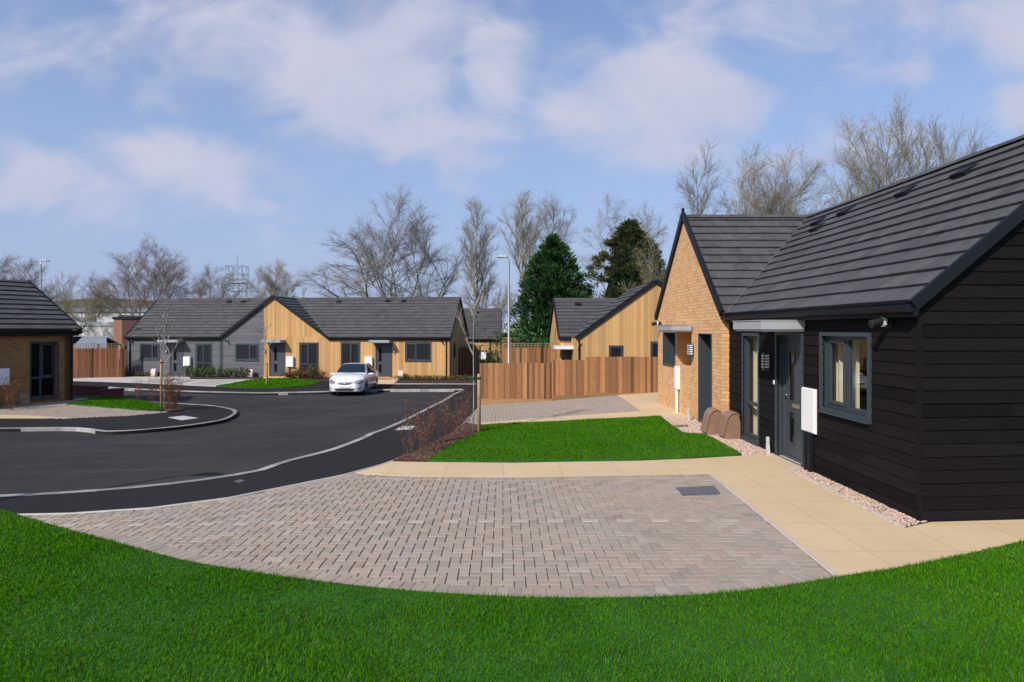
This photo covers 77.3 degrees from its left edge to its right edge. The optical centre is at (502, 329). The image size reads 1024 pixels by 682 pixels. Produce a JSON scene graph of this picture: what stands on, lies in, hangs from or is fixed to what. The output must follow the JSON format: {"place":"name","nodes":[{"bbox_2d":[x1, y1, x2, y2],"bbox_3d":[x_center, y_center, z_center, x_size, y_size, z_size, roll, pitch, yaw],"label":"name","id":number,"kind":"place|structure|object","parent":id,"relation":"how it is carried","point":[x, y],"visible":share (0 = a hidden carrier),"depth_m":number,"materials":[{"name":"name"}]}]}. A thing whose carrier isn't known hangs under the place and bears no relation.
{"place":"outdoors","nodes":[
{"label":"outdoors","id":0,"kind":"place"},
{"bbox_2d":[0,415,68,418],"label":"path","id":1,"kind":"structure","parent":0,"point":[22,417],"depth_m":18.93,"materials":[{"name":"beige concrete"}]},
{"bbox_2d":[0,398,165,418],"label":"driveway","id":2,"kind":"structure","parent":0,"point":[57,409],"depth_m":20.65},
{"bbox_2d":[0,381,19,409],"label":"twiggy shrub","id":3,"kind":"object","parent":2,"relation":"on","point":[11,392],"visible":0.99,"depth_m":20.35,"materials":[{"name":"red plant"}]},
{"bbox_2d":[16,392,29,404],"bbox_3d":[-16.185,2.371,21.586,0.287,0.462,0.296,0,0,25],"label":"meter box","id":4,"kind":"object","parent":2,"relation":"on","point":[23,398],"visible":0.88,"depth_m":21.51,"materials":[{"name":"brown plastic"}]},
{"bbox_2d":[53,298,154,321],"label":"bare trees","id":5,"kind":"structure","parent":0,"point":[77,305],"depth_m":124.00,"materials":[{"name":"plant"}]},
{"bbox_2d":[67,397,163,410],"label":"lawn","id":6,"kind":"structure","parent":0,"point":[146,409],"depth_m":21.80,"materials":[{"name":"green plant"}]},
{"bbox_2d":[160,360,163,406],"bbox_3d":[-11.915,2.029,22.366,0.144,1.911,0.092,0,0,0],"label":"tree stake","id":7,"kind":"object","parent":6,"relation":"on","point":[161,380],"visible":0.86,"depth_m":22.33,"materials":[{"name":"brown wood"}]},
{"bbox_2d":[0,394,236,434],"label":"footway","id":8,"kind":"structure","parent":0,"point":[203,413],"depth_m":18.59,"materials":[{"name":"concrete"}]},
{"bbox_2d":[73,376,249,386],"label":"driveway","id":9,"kind":"structure","parent":0,"point":[127,379],"depth_m":38.93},
{"bbox_2d":[141,379,195,383],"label":"driveway","id":10,"kind":"structure","parent":0,"point":[176,381],"depth_m":37.92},
{"bbox_2d":[163,406,183,411],"bbox_3d":[-11.553,2.812,22.361,0.630,0.132,1.964,0,0,-37],"label":"planting bed","id":11,"kind":"object","parent":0,"point":[173,409],"visible":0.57,"depth_m":22.01,"materials":[{"name":"brown soil"}]},
{"bbox_2d":[146,305,184,407],"bbox_3d":[-11.724,0.929,22.334,0.849,3.720,1.272,0,0,30],"label":"sapling","id":12,"kind":"object","parent":11,"relation":"on","point":[161,336],"visible":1,"depth_m":22.27,"materials":[{"name":"brown plant"}]},
{"bbox_2d":[152,371,179,407],"bbox_3d":[-11.808,2.130,22.427,0.880,1.333,0.869,0,0,24],"label":"twiggy shrub","id":13,"kind":"object","parent":11,"relation":"on","point":[166,405],"visible":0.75,"depth_m":22.37,"materials":[{"name":"red plant"}]},
{"bbox_2d":[152,372,190,408],"bbox_3d":[-11.515,2.130,22.219,1.072,1.344,0.700,0,0,0],"label":"twiggy shrub","id":14,"kind":"object","parent":11,"relation":"on","point":[169,395],"visible":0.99,"depth_m":22.17,"materials":[{"name":"red plant"}]},
{"bbox_2d":[165,378,186,408],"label":"twiggy shrub","id":15,"kind":"object","parent":11,"relation":"on","point":[176,397],"visible":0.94,"depth_m":22.26,"materials":[{"name":"red plant"}]},
{"bbox_2d":[190,379,234,384],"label":"driveway","id":16,"kind":"structure","parent":0,"point":[212,381],"depth_m":37.30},
{"bbox_2d":[190,377,262,378],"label":"planting bed","id":17,"kind":"object","parent":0,"point":[225,377],"visible":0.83,"depth_m":40.19,"materials":[{"name":"brown soil"}]},
{"bbox_2d":[0,391,455,493],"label":"road","id":18,"kind":"structure","parent":0,"point":[258,432],"depth_m":14.62,"materials":[{"name":"grey asphalt"}]},
{"bbox_2d":[0,401,236,433],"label":"kerb","id":19,"kind":"structure","parent":18,"relation":"on","point":[78,429],"depth_m":17.04,"materials":[{"name":"concrete"}]},
{"bbox_2d":[0,390,463,496],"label":"kerb","id":20,"kind":"structure","parent":18,"relation":"on","point":[202,479],"depth_m":9.89,"materials":[{"name":"concrete"}]},
{"bbox_2d":[18,409,476,514],"bbox_3d":[-1.931,2.715,21.099,4.560,0.950,28.052,0,0,12],"label":"edging strip","id":21,"kind":"object","parent":18,"relation":"on","point":[195,501],"visible":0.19,"depth_m":8.27,"materials":[{"name":"concrete"}]},
{"bbox_2d":[108,387,462,394],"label":"kerb","id":22,"kind":"structure","parent":18,"relation":"on","point":[370,390],"depth_m":33.31,"materials":[{"name":"concrete"}]},
{"bbox_2d":[329,362,377,394],"bbox_3d":[-7.823,2.549,33.738,2.261,1.541,4.444,0,0,0],"label":"parked car","id":23,"kind":"object","parent":18,"relation":"on","point":[362,378],"visible":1,"depth_m":32.30,"materials":[{"name":"white paint"}]},
{"bbox_2d":[0,386,476,515],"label":"footway","id":24,"kind":"structure","parent":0,"point":[381,447],"depth_m":9.70,"materials":[{"name":"concrete"}]},
{"bbox_2d":[476,351,497,384],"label":"meter box","id":25,"kind":"structure","parent":24,"relation":"on","point":[477,360],"depth_m":35.96,"materials":[{"name":"white plastic"}]},
{"bbox_2d":[216,378,318,387],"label":"grass","id":26,"kind":"structure","parent":0,"point":[291,382],"depth_m":36.52,"materials":[{"name":"green plant"}]},
{"bbox_2d":[73,375,476,394],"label":"footway","id":27,"kind":"structure","parent":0,"point":[322,386],"depth_m":34.49,"materials":[{"name":"concrete"}]},
{"bbox_2d":[77,362,501,378],"bbox_3d":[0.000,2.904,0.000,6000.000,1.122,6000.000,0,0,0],"label":"ground","id":28,"kind":"structure","parent":0,"point":[113,372],"depth_m":49.79,"materials":[{"name":"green plant"}]},
{"bbox_2d":[0,252,62,307],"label":"bare tree","id":29,"kind":"object","parent":28,"relation":"on","point":[30,265],"visible":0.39,"depth_m":63.13,"materials":[{"name":"brown plant"}]},
{"bbox_2d":[0,279,83,405],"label":"brick bungalow","id":30,"kind":"object","parent":28,"relation":"on","point":[39,329],"visible":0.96,"depth_m":22.67,"materials":[{"name":"brown brick"}]},
{"bbox_2d":[30,341,58,399],"bbox_3d":[-16.200,1.446,22.542,0.290,2.012,0.923,0,0,25],"label":"window","id":31,"kind":"structure","parent":30,"relation":"in","point":[42,354],"depth_m":22.62,"materials":[{"name":"grey glass"}]},
{"bbox_2d":[30,279,77,321],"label":"bare tree","id":32,"kind":"object","parent":28,"relation":"on","point":[55,296],"visible":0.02,"depth_m":74.74,"materials":[{"name":"brown plant"}]},
{"bbox_2d":[49,269,129,330],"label":"bushy tree","id":33,"kind":"object","parent":28,"relation":"on","point":[70,305],"visible":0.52,"depth_m":70.85,"materials":[{"name":"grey plant"}]},
{"bbox_2d":[73,343,124,377],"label":"fence","id":34,"kind":"object","parent":28,"relation":"on","point":[98,352],"visible":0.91,"depth_m":40.29,"materials":[{"name":"brown wood"}]},
{"bbox_2d":[73,384,124,397],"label":"low wall","id":35,"kind":"structure","parent":28,"relation":"on","point":[102,391],"depth_m":27.76,"materials":[{"name":"black brick"}]},
{"bbox_2d":[75,337,127,368],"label":"garden shed","id":36,"kind":"structure","parent":28,"relation":"on","point":[85,342],"depth_m":52.59,"materials":[{"name":"metal"}]},
{"bbox_2d":[73,315,140,343],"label":"white unit","id":37,"kind":"object","parent":28,"relation":"on","point":[103,326],"visible":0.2,"depth_m":70.00,"materials":[{"name":"grey metal"}]},
{"bbox_2d":[112,317,140,350],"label":"red block","id":38,"kind":"structure","parent":28,"relation":"on","point":[123,326],"depth_m":61.98,"materials":[{"name":"red brick"}]},
{"bbox_2d":[79,234,204,316],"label":"bare tree","id":39,"kind":"object","parent":28,"relation":"on","point":[156,280],"visible":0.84,"depth_m":62.60,"materials":[{"name":"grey plant"}]},
{"bbox_2d":[179,263,242,297],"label":"bare tree","id":40,"kind":"object","parent":28,"relation":"on","point":[204,284],"visible":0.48,"depth_m":85.39,"materials":[{"name":"brown plant"}]},
{"bbox_2d":[226,254,248,297],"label":"lattice tower","id":41,"kind":"structure","parent":28,"relation":"on","point":[241,275],"depth_m":94.98,"materials":[{"name":"metal"}]},
{"bbox_2d":[238,256,306,297],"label":"bare tree","id":42,"kind":"object","parent":28,"relation":"on","point":[271,287],"visible":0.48,"depth_m":77.55,"materials":[{"name":"brown plant"}]},
{"bbox_2d":[124,295,468,377],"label":"terrace","id":43,"kind":"structure","parent":28,"relation":"on","point":[393,336],"depth_m":40.94,"materials":[{"name":"grey tile"}]},
{"bbox_2d":[139,343,159,359],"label":"window","id":44,"kind":"structure","parent":43,"relation":"in","point":[153,344],"depth_m":41.49,"materials":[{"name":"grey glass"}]},
{"bbox_2d":[169,342,183,374],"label":"door","id":45,"kind":"structure","parent":43,"relation":"in","point":[176,359],"depth_m":41.34,"materials":[{"name":"grey plastic"}]},
{"bbox_2d":[195,343,211,373],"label":"window","id":46,"kind":"structure","parent":43,"relation":"in","point":[196,344],"depth_m":41.16,"materials":[{"name":"grey plastic"}]},
{"bbox_2d":[235,343,258,360],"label":"window","id":47,"kind":"structure","parent":43,"relation":"in","point":[250,344],"depth_m":40.82,"materials":[{"name":"grey plastic"}]},
{"bbox_2d":[269,343,284,375],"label":"door","id":48,"kind":"structure","parent":43,"relation":"in","point":[276,350],"depth_m":40.64,"materials":[{"name":"grey plastic"}]},
{"bbox_2d":[299,342,318,376],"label":"window","id":49,"kind":"structure","parent":43,"relation":"in","point":[300,343],"depth_m":40.41,"materials":[{"name":"grey plastic"}]},
{"bbox_2d":[341,342,359,364],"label":"window","id":50,"kind":"structure","parent":43,"relation":"in","point":[351,343],"depth_m":40.12,"materials":[{"name":"grey plastic"}]},
{"bbox_2d":[375,343,391,376],"bbox_3d":[-7.433,1.920,39.909,1.065,2.120,0.116,0,0,6],"label":"door","id":51,"kind":"structure","parent":43,"relation":"in","point":[383,351],"depth_m":39.91,"materials":[{"name":"grey plastic"}]},
{"bbox_2d":[405,342,430,361],"bbox_3d":[-5.262,1.407,39.685,1.679,1.210,0.105,0,0,6],"label":"window","id":52,"kind":"structure","parent":43,"relation":"in","point":[410,343],"depth_m":39.68,"materials":[{"name":"grey plastic"}]},
{"bbox_2d":[288,213,434,297],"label":"spreading tree","id":53,"kind":"object","parent":28,"relation":"on","point":[342,282],"visible":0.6,"depth_m":56.57,"materials":[{"name":"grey plant"}]},
{"bbox_2d":[341,183,469,296],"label":"spreading tree","id":54,"kind":"object","parent":28,"relation":"on","point":[413,230],"visible":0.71,"depth_m":57.88,"materials":[{"name":"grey plant"}]},
{"bbox_2d":[458,348,474,377],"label":"board fence","id":55,"kind":"object","parent":28,"relation":"on","point":[465,361],"visible":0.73,"depth_m":42.85,"materials":[{"name":"brown wood"}]},
{"bbox_2d":[461,345,480,376],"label":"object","id":56,"kind":"object","parent":28,"relation":"on","point":[479,347],"visible":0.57,"depth_m":43.48,"materials":[{"name":"black metal"}]},
{"bbox_2d":[454,195,502,307],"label":"upright tree","id":57,"kind":"object","parent":28,"relation":"on","point":[476,256],"visible":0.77,"depth_m":51.86,"materials":[{"name":"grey plant"}]},
{"bbox_2d":[464,308,501,362],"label":"timber bungalow","id":58,"kind":"object","parent":28,"relation":"on","point":[494,319],"visible":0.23,"depth_m":48.57,"materials":[{"name":"tile"}]},
{"bbox_2d":[468,292,518,327],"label":"bare tree","id":59,"kind":"object","parent":28,"relation":"on","point":[503,309],"visible":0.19,"depth_m":69.16,"materials":[{"name":"brown plant"}]},
{"bbox_2d":[496,254,509,362],"bbox_3d":[0.010,-0.095,27.500,0.626,6.266,0.220,0,0,0],"label":"street lamp","id":60,"kind":"object","parent":28,"relation":"on","point":[503,256],"visible":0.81,"depth_m":27.46,"materials":[{"name":"metal"}]},
{"bbox_2d":[468,313,549,379],"bbox_3d":[1.382,0.964,35.787,6.015,3.782,7.434,0,0,34],"label":"hedge bush","id":61,"kind":"object","parent":28,"relation":"on","point":[522,337],"visible":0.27,"depth_m":35.85,"materials":[{"name":"green plant"}]},
{"bbox_2d":[480,363,552,404],"bbox_3d":[0.489,2.189,22.552,2.623,2.004,0.195,0,0,0],"label":"board fence","id":62,"kind":"object","parent":28,"relation":"on","point":[505,383],"visible":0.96,"depth_m":22.47,"materials":[{"name":"brown wood"}]},
{"bbox_2d":[486,185,552,324],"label":"upright tree","id":63,"kind":"object","parent":28,"relation":"on","point":[521,218],"visible":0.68,"depth_m":61.75,"materials":[{"name":"plant"}]},
{"bbox_2d":[502,343,557,362],"bbox_3d":[1.560,1.940,29.652,3.174,2.590,0.195,0,0,-4],"label":"board fence","id":64,"kind":"object","parent":28,"relation":"on","point":[535,354],"visible":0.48,"depth_m":29.56,"materials":[{"name":"brown wood"}]},
{"bbox_2d":[506,232,593,344],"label":"conifer tree","id":65,"kind":"object","parent":28,"relation":"on","point":[556,273],"visible":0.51,"depth_m":42.95,"materials":[{"name":"green plant"}]},
{"bbox_2d":[520,190,580,293],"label":"upright tree","id":66,"kind":"object","parent":28,"relation":"on","point":[554,230],"visible":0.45,"depth_m":60.03,"materials":[{"name":"brown plant"}]},
{"bbox_2d":[551,360,587,400],"bbox_3d":[2.362,2.078,22.552,1.307,2.007,0.195,0,0,0],"label":"board fence","id":67,"kind":"object","parent":28,"relation":"on","point":[570,379],"visible":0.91,"depth_m":22.46,"materials":[{"name":"brown wood"}]},
{"bbox_2d":[548,279,662,359],"bbox_3d":[5.957,0.713,30.175,7.535,5.475,8.731,0,0,0],"label":"gabled bungalow","id":68,"kind":"object","parent":28,"relation":"on","point":[584,328],"visible":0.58,"depth_m":25.98,"materials":[{"name":"wood"}]},
{"bbox_2d":[561,350,570,359],"bbox_3d":[2.780,1.875,28.155,0.420,1.950,0.030,0,0,0],"label":"door","id":69,"kind":"structure","parent":68,"relation":"in","point":[565,354],"depth_m":28.14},
{"bbox_2d":[586,357,657,396],"bbox_3d":[4.253,1.974,22.552,2.657,2.025,0.195,0,0,0],"label":"board fence","id":70,"kind":"object","parent":28,"relation":"on","point":[610,376],"visible":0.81,"depth_m":22.46,"materials":[{"name":"brown wood"}]},
{"bbox_2d":[580,217,665,297],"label":"conifer tree","id":71,"kind":"object","parent":28,"relation":"on","point":[625,236],"visible":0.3,"depth_m":45.95,"materials":[{"name":"green plant"}]},
{"bbox_2d":[576,189,670,297],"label":"spreading tree","id":72,"kind":"object","parent":28,"relation":"on","point":[642,228],"visible":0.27,"depth_m":58.18,"materials":[{"name":"brown plant"}]},
{"bbox_2d":[619,232,664,296],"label":"spreading tree","id":73,"kind":"object","parent":28,"relation":"on","point":[651,266],"visible":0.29,"depth_m":42.26,"materials":[{"name":"plant"}]},
{"bbox_2d":[673,136,725,223],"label":"bare tree","id":74,"kind":"object","parent":28,"relation":"on","point":[693,207],"visible":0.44,"depth_m":44.02,"materials":[{"name":"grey plant"}]},
{"bbox_2d":[713,136,845,214],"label":"bare tree","id":75,"kind":"object","parent":28,"relation":"on","point":[777,199],"visible":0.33,"depth_m":42.79,"materials":[{"name":"grey plant"}]},
{"bbox_2d":[651,135,1023,522],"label":"bungalow","id":76,"kind":"object","parent":28,"relation":"on","point":[914,285],"visible":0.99,"depth_m":8.93,"materials":[{"name":"paint"}]},
{"bbox_2d":[740,333,758,445],"bbox_3d":[4.794,1.121,12.290,0.180,2.082,0.840,0,0,0],"label":"window","id":77,"kind":"structure","parent":76,"relation":"in","point":[747,336],"depth_m":12.61,"materials":[{"name":"grey plastic"}]},
{"bbox_2d":[750,339,757,434],"bbox_3d":[4.994,1.050,12.575,0.050,2.100,1.250,0,0,0],"label":"curtain","id":78,"kind":"object","parent":76,"relation":"hanging from","point":[754,383],"visible":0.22,"depth_m":12.68,"materials":[{"name":"beige fabric"}]},
{"bbox_2d":[782,335,800,462],"bbox_3d":[4.856,1.140,10.620,0.116,2.080,0.920,0,0,0],"label":"door","id":79,"kind":"structure","parent":76,"relation":"in","point":[791,344],"depth_m":10.78,"materials":[{"name":"grey metal"}]},
{"bbox_2d":[817,332,873,423],"bbox_3d":[4.777,0.636,8.900,0.185,1.182,1.310,0,0,0],"label":"window","id":80,"kind":"structure","parent":76,"relation":"in","point":[846,338],"depth_m":8.98,"materials":[{"name":"grey plastic"}]},
{"bbox_2d":[833,340,859,408],"bbox_3d":[5.014,0.600,9.475,0.050,1.200,0.950,0,0,0],"label":"curtain","id":81,"kind":"object","parent":76,"relation":"hanging from","point":[837,371],"visible":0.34,"depth_m":9.47,"materials":[{"name":"white fabric"}]},
{"bbox_2d":[815,87,955,208],"bbox_3d":[22.920,-5.775,39.830,9.509,18.009,8.672,0,0,0],"label":"bare tree","id":82,"kind":"object","parent":28,"relation":"on","point":[865,182],"visible":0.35,"depth_m":39.08,"materials":[{"name":"plant"}]},
{"bbox_2d":[911,104,1001,175],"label":"bare tree","id":83,"kind":"object","parent":28,"relation":"on","point":[941,146],"visible":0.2,"depth_m":42.01,"materials":[{"name":"brown plant"}]},
{"bbox_2d":[378,378,397,383],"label":"path","id":84,"kind":"structure","parent":0,"point":[387,380],"depth_m":38.57,"materials":[{"name":"beige concrete"}]},
{"bbox_2d":[393,460,427,461],"bbox_3d":[-1.042,2.349,13.486,0.789,0.233,5.238,0,0,10],"label":"planting bed","id":85,"kind":"object","parent":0,"point":[411,461],"visible":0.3,"depth_m":10.92,"materials":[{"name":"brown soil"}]},
{"bbox_2d":[393,423,482,460],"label":"bark mulch","id":86,"kind":"object","parent":85,"relation":"on","point":[436,447],"visible":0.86,"depth_m":12.39,"materials":[{"name":"brown wood"}]},
{"bbox_2d":[402,400,418,450],"bbox_3d":[-1.780,1.819,12.036,0.289,0.959,0.528,0,0,-39],"label":"twiggy shrub","id":87,"kind":"object","parent":86,"relation":"on","point":[407,425],"visible":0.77,"depth_m":12.04,"materials":[{"name":"brown plant"}]},
{"bbox_2d":[394,408,428,453],"bbox_3d":[-1.659,1.852,11.602,0.492,0.875,0.438,0,0,31],"label":"twiggy shrub","id":88,"kind":"object","parent":86,"relation":"on","point":[409,429],"visible":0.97,"depth_m":11.60,"materials":[{"name":"red plant"}]},
{"bbox_2d":[411,403,431,453],"bbox_3d":[-1.523,1.802,11.533,0.443,0.962,0.364,0,0,38],"label":"twiggy shrub","id":89,"kind":"object","parent":86,"relation":"on","point":[419,432],"visible":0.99,"depth_m":11.51,"materials":[{"name":"brown plant"}]},
{"bbox_2d":[407,408,437,449],"bbox_3d":[-1.472,1.878,11.881,0.578,0.820,0.323,0,0,0],"label":"twiggy shrub","id":90,"kind":"object","parent":86,"relation":"on","point":[424,428],"visible":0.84,"depth_m":11.86,"materials":[{"name":"brown plant"}]},
{"bbox_2d":[431,397,451,441],"bbox_3d":[-1.190,1.835,12.903,0.422,0.947,0.398,0,0,45],"label":"twiggy shrub","id":91,"kind":"object","parent":86,"relation":"on","point":[441,420],"visible":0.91,"depth_m":12.90,"materials":[{"name":"brown plant"}]},
{"bbox_2d":[454,248,494,431],"bbox_3d":[-0.668,0.251,14.125,0.944,4.143,1.141,0,0,31],"label":"sapling","id":92,"kind":"object","parent":86,"relation":"on","point":[472,283],"visible":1,"depth_m":14.19,"materials":[{"name":"brown plant"}]},
{"bbox_2d":[58,519,766,525],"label":"driveway","id":93,"kind":"structure","parent":0,"point":[447,521],"depth_m":7.34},
{"bbox_2d":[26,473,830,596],"bbox_3d":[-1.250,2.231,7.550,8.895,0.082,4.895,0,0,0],"label":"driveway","id":94,"kind":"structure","parent":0,"point":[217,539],"depth_m":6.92,"materials":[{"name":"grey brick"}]},
{"bbox_2d":[395,378,475,383],"bbox_3d":[-3.948,3.131,38.281,4.897,0.172,3.400,0,0,0],"label":"planting bed","id":95,"kind":"object","parent":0,"point":[453,381],"visible":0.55,"depth_m":37.66,"materials":[{"name":"brown soil"}]},
{"bbox_2d":[145,478,769,588],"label":"driveway","id":96,"kind":"structure","parent":0,"point":[512,537],"depth_m":6.75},
{"bbox_2d":[676,486,719,496],"bbox_3d":[2.655,2.195,8.677,0.567,0.040,0.506,0,0,0],"label":"drain grate","id":97,"kind":"object","parent":96,"relation":"on","point":[697,490],"visible":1,"depth_m":8.64,"materials":[{"name":"metal"}]},
{"bbox_2d":[0,509,1023,681],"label":"lawn","id":98,"kind":"structure","parent":0,"point":[506,668],"depth_m":4.58,"materials":[{"name":"green plant"}]},
{"bbox_2d":[0,0,1023,329],"label":"sky","id":99,"kind":"structure","parent":0,"point":[216,131],"materials":[{"name":"blue"}]},
{"bbox_2d":[465,395,638,423],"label":"driveway","id":100,"kind":"structure","parent":0,"point":[601,405],"depth_m":18.83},
{"bbox_2d":[481,392,686,424],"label":"path","id":101,"kind":"structure","parent":0,"point":[647,404],"depth_m":16.79,"materials":[{"name":"beige concrete"}]},
{"bbox_2d":[428,415,741,462],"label":"lawn","id":102,"kind":"structure","parent":0,"point":[598,459],"depth_m":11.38,"materials":[{"name":"green plant"}]},
{"bbox_2d":[472,374,480,431],"bbox_3d":[-0.589,1.754,14.168,0.204,1.525,0.092,0,0,0],"label":"tree stake","id":103,"kind":"object","parent":102,"relation":"on","point":[478,378],"visible":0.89,"depth_m":14.14,"materials":[{"name":"brown wood"}]},
{"bbox_2d":[355,455,1023,575],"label":"path","id":104,"kind":"structure","parent":0,"point":[838,534],"depth_m":7.71,"materials":[{"name":"beige concrete"}]},
{"bbox_2d":[710,473,838,575],"bbox_3d":[3.049,2.209,7.641,0.050,0.058,4.085,0,0,3],"label":"edging strip","id":105,"kind":"object","parent":104,"relation":"on","point":[791,538],"visible":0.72,"depth_m":6.93,"materials":[{"name":"concrete"}]},
{"bbox_2d":[789,468,907,527],"bbox_3d":[4.465,2.207,8.550,0.050,0.061,3.021,0,0,1],"label":"edging strip","id":106,"kind":"object","parent":104,"relation":"on","point":[899,524],"visible":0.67,"depth_m":8.10,"materials":[{"name":"concrete"}]},
{"bbox_2d":[786,468,926,526],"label":"gravel","id":107,"kind":"structure","parent":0,"point":[896,516],"depth_m":8.20,"materials":[{"name":"beige gravel"}]},
{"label":"gravel bed","id":108,"kind":"structure","parent":0,"visible":0},
{"bbox_2d":[663,417,774,455],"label":"gravel","id":109,"kind":"structure","parent":108,"relation":"on","point":[743,447],"depth_m":12.62,"materials":[{"name":"beige gravel"}]},
{"bbox_2d":[700,407,721,434],"bbox_3d":[4.348,1.933,13.360,0.359,0.577,0.360,0,0,0],"label":"meter box","id":110,"kind":"object","parent":109,"relation":"on","point":[711,420],"visible":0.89,"depth_m":13.20,"materials":[{"name":"brown plastic"}]},
{"bbox_2d":[717,410,740,438],"bbox_3d":[4.538,1.934,12.860,0.359,0.577,0.360,0,0,0],"label":"meter box","id":111,"kind":"object","parent":109,"relation":"on","point":[729,427],"visible":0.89,"depth_m":12.70,"materials":[{"name":"brown plastic"}]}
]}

